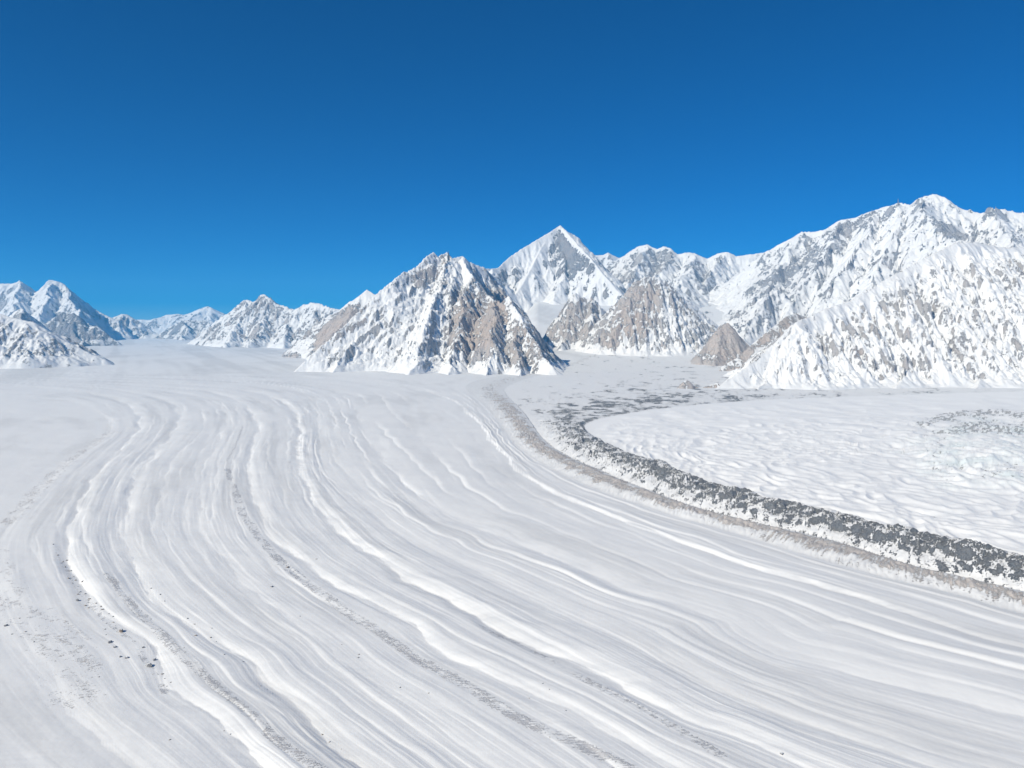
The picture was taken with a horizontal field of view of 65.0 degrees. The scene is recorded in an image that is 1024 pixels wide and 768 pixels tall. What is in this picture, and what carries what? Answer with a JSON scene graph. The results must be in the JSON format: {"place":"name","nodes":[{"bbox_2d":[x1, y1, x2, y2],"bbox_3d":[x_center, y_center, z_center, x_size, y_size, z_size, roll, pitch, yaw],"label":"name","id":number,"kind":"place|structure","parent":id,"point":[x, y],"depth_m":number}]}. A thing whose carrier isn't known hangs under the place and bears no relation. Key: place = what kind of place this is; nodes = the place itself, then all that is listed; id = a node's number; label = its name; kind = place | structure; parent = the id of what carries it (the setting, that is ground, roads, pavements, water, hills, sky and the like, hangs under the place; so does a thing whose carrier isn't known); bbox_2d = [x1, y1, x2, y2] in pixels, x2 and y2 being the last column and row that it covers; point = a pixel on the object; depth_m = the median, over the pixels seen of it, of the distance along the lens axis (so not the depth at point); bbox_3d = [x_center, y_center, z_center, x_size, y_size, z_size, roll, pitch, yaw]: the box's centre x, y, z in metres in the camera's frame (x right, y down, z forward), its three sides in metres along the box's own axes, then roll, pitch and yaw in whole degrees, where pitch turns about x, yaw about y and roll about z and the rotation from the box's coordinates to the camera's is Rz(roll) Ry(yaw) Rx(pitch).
{"place":"outdoors","nodes":[
{"label":"outdoors","id":0,"kind":"place"},
{"bbox_2d":[9,308,52,332],"bbox_3d":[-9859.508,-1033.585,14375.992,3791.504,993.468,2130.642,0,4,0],"label":"mountain","id":1,"kind":"structure","parent":0,"point":[21,313],"depth_m":14348.84},
{"bbox_2d":[0,314,114,368],"bbox_3d":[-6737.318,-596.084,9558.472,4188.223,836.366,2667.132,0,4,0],"label":"mountain","id":2,"kind":"structure","parent":0,"point":[24,344],"depth_m":9249.62},
{"bbox_2d":[0,280,136,339],"bbox_3d":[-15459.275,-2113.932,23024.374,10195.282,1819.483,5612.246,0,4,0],"label":"mountain","id":3,"kind":"structure","parent":0,"point":[49,300],"depth_m":23097.97},
{"bbox_2d":[44,312,121,345],"bbox_3d":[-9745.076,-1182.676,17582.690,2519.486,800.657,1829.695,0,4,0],"label":"mountain","id":4,"kind":"structure","parent":0,"point":[73,327],"depth_m":17378.50},
{"bbox_2d":[113,314,155,337],"bbox_3d":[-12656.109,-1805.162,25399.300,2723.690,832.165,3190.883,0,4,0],"label":"mountain","id":5,"kind":"structure","parent":0,"point":[135,327],"depth_m":25599.27},
{"bbox_2d":[139,320,213,339],"bbox_3d":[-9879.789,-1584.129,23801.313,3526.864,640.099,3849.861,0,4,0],"label":"mountain","id":6,"kind":"structure","parent":0,"point":[187,330],"depth_m":24616.08},
{"bbox_2d":[138,306,224,332],"bbox_3d":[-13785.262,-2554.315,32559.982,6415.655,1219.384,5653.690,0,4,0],"label":"mountain","id":7,"kind":"structure","parent":0,"point":[166,322],"depth_m":32995.11},
{"bbox_2d":[187,294,338,348],"bbox_3d":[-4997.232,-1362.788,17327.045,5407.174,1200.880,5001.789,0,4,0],"label":"mountain","id":8,"kind":"structure","parent":0,"point":[262,320],"depth_m":17160.43},
{"bbox_2d":[282,290,374,359],"bbox_3d":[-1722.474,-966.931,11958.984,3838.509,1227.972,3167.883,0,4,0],"label":"mountain","id":9,"kind":"structure","parent":0,"point":[314,338],"depth_m":11715.51},
{"bbox_2d":[294,252,568,375],"bbox_3d":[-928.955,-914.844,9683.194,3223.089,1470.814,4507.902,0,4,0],"label":"mountain","id":10,"kind":"structure","parent":0,"point":[445,313],"depth_m":8621.97},
{"bbox_2d":[0,302,1023,767],"bbox_3d":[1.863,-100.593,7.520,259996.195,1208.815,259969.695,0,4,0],"label":"glacier terrain","id":11,"kind":"structure","parent":0,"point":[488,584],"depth_m":1401.04},
{"bbox_2d":[0,0,1023,319],"label":"sky","id":12,"kind":"structure","parent":0,"point":[159,158]},
{"bbox_2d":[486,225,627,313],"bbox_3d":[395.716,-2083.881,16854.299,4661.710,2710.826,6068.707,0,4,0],"label":"mountain","id":13,"kind":"structure","parent":0,"point":[560,265],"depth_m":16284.02},
{"bbox_2d":[543,293,605,350],"bbox_3d":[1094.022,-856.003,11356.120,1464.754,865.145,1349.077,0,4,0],"label":"mountain","id":14,"kind":"structure","parent":0,"point":[571,326],"depth_m":11318.39},
{"bbox_2d":[595,253,619,267],"bbox_3d":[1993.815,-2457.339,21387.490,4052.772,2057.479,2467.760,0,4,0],"label":"mountain","id":15,"kind":"structure","parent":0,"point":[606,260],"depth_m":21185.79},
{"bbox_2d":[574,276,718,355],"bbox_3d":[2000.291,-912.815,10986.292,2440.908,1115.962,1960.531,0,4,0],"label":"mountain","id":16,"kind":"structure","parent":0,"point":[648,316],"depth_m":10575.04},
{"bbox_2d":[607,244,763,309],"bbox_3d":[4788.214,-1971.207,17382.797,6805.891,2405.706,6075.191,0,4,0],"label":"mountain","id":17,"kind":"structure","parent":0,"point":[694,279],"depth_m":17694.20},
{"bbox_2d":[677,380,719,388],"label":"rock outcrop hill","id":18,"kind":"structure","parent":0,"point":[687,384],"depth_m":6079.00},
{"bbox_2d":[691,323,749,365],"bbox_3d":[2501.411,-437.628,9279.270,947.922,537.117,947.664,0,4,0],"label":"rock knob hill","id":19,"kind":"structure","parent":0,"point":[726,343],"depth_m":9172.02},
{"bbox_2d":[466,306,1023,613],"bbox_3d":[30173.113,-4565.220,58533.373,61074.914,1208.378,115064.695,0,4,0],"label":"tan moraine terrain","id":20,"kind":"structure","parent":0,"point":[507,413],"depth_m":1993.13},
{"bbox_2d":[718,314,806,370],"bbox_3d":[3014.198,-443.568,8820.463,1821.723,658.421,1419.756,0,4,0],"label":"mountain","id":21,"kind":"structure","parent":0,"point":[771,335],"depth_m":8470.32},
{"bbox_2d":[504,303,1023,590],"bbox_3d":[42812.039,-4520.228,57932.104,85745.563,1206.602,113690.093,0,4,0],"label":"dark moraine terrain","id":22,"kind":"structure","parent":0,"point":[560,411],"depth_m":3096.94},
{"bbox_2d":[585,391,1023,554],"bbox_3d":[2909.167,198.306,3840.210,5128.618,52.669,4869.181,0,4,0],"label":"snow basin terrain","id":23,"kind":"structure","parent":0,"point":[951,465],"depth_m":3094.98},
{"bbox_2d":[709,194,1023,345],"bbox_3d":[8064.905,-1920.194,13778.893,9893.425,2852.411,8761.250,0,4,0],"label":"mountain","id":24,"kind":"structure","parent":0,"point":[806,274],"depth_m":13431.44},
{"bbox_2d":[715,242,1023,389],"bbox_3d":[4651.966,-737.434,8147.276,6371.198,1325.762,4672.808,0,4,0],"label":"mountain","id":25,"kind":"structure","parent":0,"point":[951,316],"depth_m":6627.44}
]}

